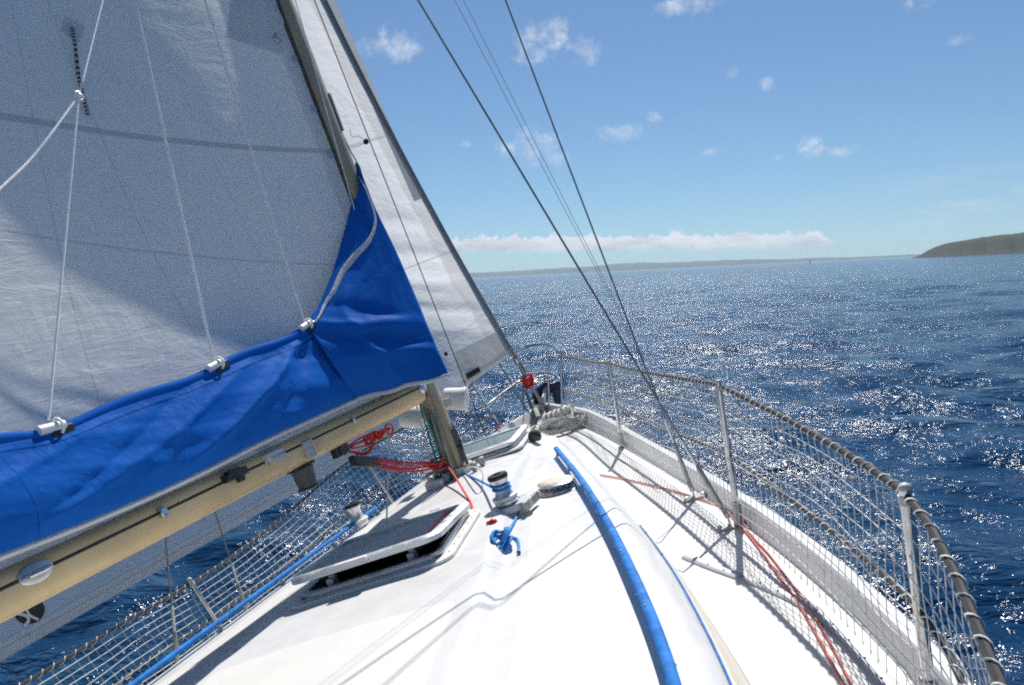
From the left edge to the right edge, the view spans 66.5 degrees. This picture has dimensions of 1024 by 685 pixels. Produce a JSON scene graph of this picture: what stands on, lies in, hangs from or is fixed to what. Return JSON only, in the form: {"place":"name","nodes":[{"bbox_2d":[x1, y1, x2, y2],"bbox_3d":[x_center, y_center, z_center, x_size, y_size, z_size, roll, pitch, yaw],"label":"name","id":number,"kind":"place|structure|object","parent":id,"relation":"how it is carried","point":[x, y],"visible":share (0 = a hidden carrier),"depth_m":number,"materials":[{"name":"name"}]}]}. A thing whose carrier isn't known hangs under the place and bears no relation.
{"place":"outdoors","nodes":[
{"label":"outdoors","id":0,"kind":"place"},
{"bbox_2d":[0,253,1023,684],"bbox_3d":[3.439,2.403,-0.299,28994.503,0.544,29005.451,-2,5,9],"label":"water","id":1,"kind":"structure","parent":0,"point":[906,369],"depth_m":13.73,"materials":[{"name":"blue liquid"}]},
{"bbox_2d":[127,343,970,684],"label":"sailing yacht","id":2,"kind":"object","parent":1,"relation":"on","point":[599,579],"visible":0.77,"depth_m":2.57,"materials":[{"name":"white paint"}]},
{"bbox_2d":[165,537,179,663],"bbox_3d":[-1.915,-0.922,3.912,0.028,5.076,0.971,-5,5,-27],"label":"shroud","id":3,"kind":"object","parent":2,"relation":"attached to","point":[175,641],"visible":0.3,"depth_m":3.73,"materials":[{"name":"silver metal"}]},
{"bbox_2d":[214,511,247,611],"bbox_3d":[-2.172,-0.790,4.284,1.459,4.702,0.026,-1,5,23],"label":"shroud","id":4,"kind":"object","parent":2,"relation":"attached to","point":[241,595],"visible":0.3,"depth_m":4.21,"materials":[{"name":"silver metal"}]},
{"bbox_2d":[18,387,474,684],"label":"lifeline","id":5,"kind":"object","parent":2,"relation":"attached to","point":[83,648],"visible":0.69,"depth_m":4.00},
{"bbox_2d":[27,407,491,684],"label":"safety net","id":6,"kind":"object","parent":5,"relation":"attached to","point":[259,562],"visible":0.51,"depth_m":4.49,"materials":[{"name":"fabric"}]},
{"bbox_2d":[0,0,513,660],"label":"genoa","id":7,"kind":"object","parent":2,"relation":"on","point":[476,340],"visible":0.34,"depth_m":6.93,"materials":[{"name":"fabric"}]},
{"bbox_2d":[112,412,494,684],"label":"lifeline","id":8,"kind":"object","parent":2,"relation":"attached to","point":[256,586],"visible":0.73,"depth_m":4.42},
{"bbox_2d":[276,0,485,490],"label":"mast","id":9,"kind":"object","parent":2,"relation":"on","point":[448,399],"visible":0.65,"depth_m":4.36,"materials":[{"name":"grey metal"}]},
{"bbox_2d":[0,0,382,569],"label":"mainsail","id":10,"kind":"object","parent":9,"relation":"hanging from","point":[130,319],"visible":0.8,"depth_m":3.29,"materials":[{"name":"white fabric"}]},
{"bbox_2d":[0,384,426,623],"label":"boom","id":11,"kind":"object","parent":9,"relation":"attached to","point":[31,581],"visible":0.95,"depth_m":2.65,"materials":[{"name":"beige metal"}]},
{"bbox_2d":[348,423,393,455],"bbox_3d":[-0.686,0.483,3.844,0.063,0.113,0.410,-1,5,23],"label":"reefing lashing","id":12,"kind":"object","parent":11,"relation":"hanging from","point":[379,434],"visible":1,"depth_m":3.80,"materials":[{"name":"red fabric"}]},
{"bbox_2d":[0,162,449,560],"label":"sail cover","id":13,"kind":"object","parent":9,"relation":"attached to","point":[362,332],"visible":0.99,"depth_m":2.93,"materials":[{"name":"blue fabric"}]},
{"bbox_2d":[47,100,78,419],"bbox_3d":[-1.490,-0.338,2.604,0.008,1.101,0.664,-4,5,-14],"label":"lazy jack","id":14,"kind":"object","parent":13,"relation":"attached to","point":[61,279],"visible":1,"depth_m":2.56,"materials":[{"name":"white fabric"}]},
{"bbox_2d":[73,90,83,101],"bbox_3d":[-1.596,-0.907,2.876,0.025,0.042,0.041,1,6,41],"label":"lazy jack ring","id":15,"kind":"object","parent":14,"relation":"attached to","point":[79,95],"visible":1,"depth_m":2.87,"materials":[{"name":"white plastic"}]},
{"bbox_2d":[0,98,77,190],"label":"lazy jack","id":16,"kind":"object","parent":15,"relation":"attached to","point":[3,185],"visible":1,"depth_m":2.61,"materials":[{"name":"white fabric"}]},
{"bbox_2d":[79,0,103,91],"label":"lazy jack","id":17,"kind":"object","parent":15,"relation":"attached to","point":[89,52],"visible":1,"depth_m":3.04,"materials":[{"name":"white fabric"}]},
{"bbox_2d":[133,0,213,358],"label":"lazy jack","id":18,"kind":"object","parent":13,"relation":"attached to","point":[175,187],"visible":1,"depth_m":3.11,"materials":[{"name":"white fabric"}]},
{"bbox_2d":[204,0,304,319],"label":"lazy jack","id":19,"kind":"object","parent":13,"relation":"attached to","point":[253,157],"visible":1,"depth_m":3.59,"materials":[{"name":"white fabric"}]},
{"bbox_2d":[295,0,354,209],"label":"halyard","id":20,"kind":"object","parent":9,"relation":"attached to","point":[324,104],"visible":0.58,"depth_m":4.23,"materials":[{"name":"grey fabric"}]},
{"bbox_2d":[343,134,357,162],"bbox_3d":[-0.965,-1.206,4.441,0.032,0.410,0.047,-20,2,10],"label":"mast line","id":21,"kind":"object","parent":9,"relation":"attached to","point":[351,151],"visible":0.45,"depth_m":4.45,"materials":[{"name":"white fabric"}]},
{"bbox_2d":[348,455,472,508],"bbox_3d":[-0.304,0.628,3.876,0.649,0.287,0.829,-1,5,24],"label":"boom vang","id":22,"kind":"object","parent":9,"relation":"attached to","point":[439,466],"visible":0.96,"depth_m":3.94,"materials":[{"name":"red fabric"}]},
{"bbox_2d":[386,432,389,523],"bbox_3d":[-0.620,0.671,3.906,0.008,0.420,0.208,-3,5,2],"label":"boom preventer","id":23,"kind":"object","parent":22,"relation":"hanging from","point":[387,480],"visible":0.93,"depth_m":3.90,"materials":[{"name":"metal"}]},
{"bbox_2d":[416,405,455,480],"bbox_3d":[-0.436,0.575,4.327,0.162,0.515,0.060,-20,2,10],"label":"halyard bundle","id":24,"kind":"object","parent":9,"relation":"attached to","point":[436,476],"visible":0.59,"depth_m":4.31,"materials":[{"name":"white fabric"}]},
{"bbox_2d":[314,0,485,436],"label":"stay","id":25,"kind":"object","parent":2,"relation":"attached to","point":[397,211],"visible":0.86,"depth_m":5.08,"materials":[{"name":"black metal"}]},
{"bbox_2d":[322,0,543,405],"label":"forestay furler","id":26,"kind":"object","parent":2,"relation":"on","point":[529,381],"visible":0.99,"depth_m":7.28,"materials":[{"name":"metal"}]},
{"bbox_2d":[523,374,524,414],"bbox_3d":[0.115,0.576,7.901,0.023,0.553,0.444,-3,5,-1],"label":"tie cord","id":27,"kind":"object","parent":26,"relation":"hanging from","point":[523,395],"visible":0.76,"depth_m":7.75,"materials":[{"name":"fabric"}]},
{"bbox_2d":[462,466,483,484],"bbox_3d":[-0.211,0.681,4.135,0.031,0.167,0.608,-4,5,-13],"label":"sheet loop","id":28,"kind":"object","parent":2,"relation":"on","point":[477,468],"visible":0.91,"depth_m":3.89,"materials":[{"name":"white fabric"}]},
{"bbox_2d":[464,473,520,554],"bbox_3d":[-0.075,0.695,3.615,0.196,0.211,1.582,-3,5,-7],"label":"halyard","id":29,"kind":"object","parent":2,"relation":"on","point":[505,537],"visible":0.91,"depth_m":2.95,"materials":[{"name":"blue fabric"}]},
{"bbox_2d":[528,429,541,441],"bbox_3d":[0.142,0.590,4.947,0.088,0.082,0.089,-20,2,10],"label":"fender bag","id":30,"kind":"object","parent":2,"relation":"on","point":[534,435],"visible":1,"depth_m":4.92,"materials":[{"name":"fabric"}]},
{"bbox_2d":[524,381,563,421],"bbox_3d":[0.361,0.586,7.960,0.360,0.360,0.518,-4,5,-14],"label":"anchor","id":31,"kind":"object","parent":2,"relation":"on","point":[554,389],"visible":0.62,"depth_m":8.05,"materials":[{"name":"black metal"}]},
{"bbox_2d":[535,404,586,435],"bbox_3d":[0.411,0.695,6.825,0.532,0.202,0.462,-20,2,10],"label":"mooring rope","id":32,"kind":"object","parent":2,"relation":"on","point":[548,424],"visible":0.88,"depth_m":6.69,"materials":[{"name":"white fabric"}]},
{"bbox_2d":[417,0,730,518],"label":"shroud","id":33,"kind":"object","parent":2,"relation":"attached to","point":[711,489],"visible":1,"depth_m":3.40,"materials":[{"name":"silver metal"}]},
{"bbox_2d":[505,0,693,491],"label":"shroud","id":34,"kind":"object","parent":2,"relation":"attached to","point":[682,465],"visible":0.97,"depth_m":3.82,"materials":[{"name":"silver metal"}]},
{"bbox_2d":[455,1,673,439],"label":"flag halyard","id":35,"kind":"object","parent":34,"relation":"on","point":[558,197],"visible":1,"depth_m":3.98,"materials":[{"name":"grey fabric"}]},
{"bbox_2d":[463,0,675,438],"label":"flag halyard","id":36,"kind":"object","parent":34,"relation":"attached to","point":[562,196],"visible":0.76,"depth_m":3.98,"materials":[{"name":"grey fabric"}]},
{"bbox_2d":[639,524,750,684],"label":"deck stripe","id":37,"kind":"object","parent":2,"relation":"in","point":[734,674],"depth_m":2.07,"materials":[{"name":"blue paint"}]},
{"bbox_2d":[599,474,844,684],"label":"furling line","id":38,"kind":"object","parent":2,"relation":"on","point":[809,622],"visible":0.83,"depth_m":2.55,"materials":[{"name":"red fabric"}]},
{"bbox_2d":[561,389,966,684],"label":"lifeline","id":39,"kind":"object","parent":2,"relation":"attached to","point":[899,590],"visible":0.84,"depth_m":2.13},
{"bbox_2d":[560,356,1007,684],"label":"lifeline","id":40,"kind":"object","parent":2,"relation":"attached to","point":[987,649],"visible":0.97,"depth_m":1.52},
{"bbox_2d":[567,359,992,684],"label":"safety net","id":41,"kind":"object","parent":40,"relation":"attached to","point":[986,678],"visible":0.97,"depth_m":2.22,"materials":[{"name":"white fabric"}]},
{"bbox_2d":[744,523,852,684],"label":"sheet tail","id":42,"kind":"object","parent":2,"relation":"on","point":[822,629],"visible":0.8,"depth_m":2.32},
{"bbox_2d":[833,596,912,684],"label":"rope","id":43,"kind":"object","parent":2,"relation":"on","point":[883,646],"visible":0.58,"depth_m":2.03,"materials":[{"name":"white fabric"}]},
{"bbox_2d":[335,0,1023,272],"label":"sky","id":44,"kind":"structure","parent":0,"point":[687,130],"materials":[{"name":"blue"}]},
{"bbox_2d":[470,254,920,277],"bbox_3d":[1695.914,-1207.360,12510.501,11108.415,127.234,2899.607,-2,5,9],"label":"terrain","id":45,"kind":"structure","parent":0,"point":[630,266],"depth_m":12239.92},
{"bbox_2d":[913,232,1023,257],"bbox_3d":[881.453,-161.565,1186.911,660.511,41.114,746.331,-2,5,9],"label":"hills","id":46,"kind":"structure","parent":0,"point":[1004,244],"depth_m":1042.77,"materials":[{"name":"green plant"}]}
]}

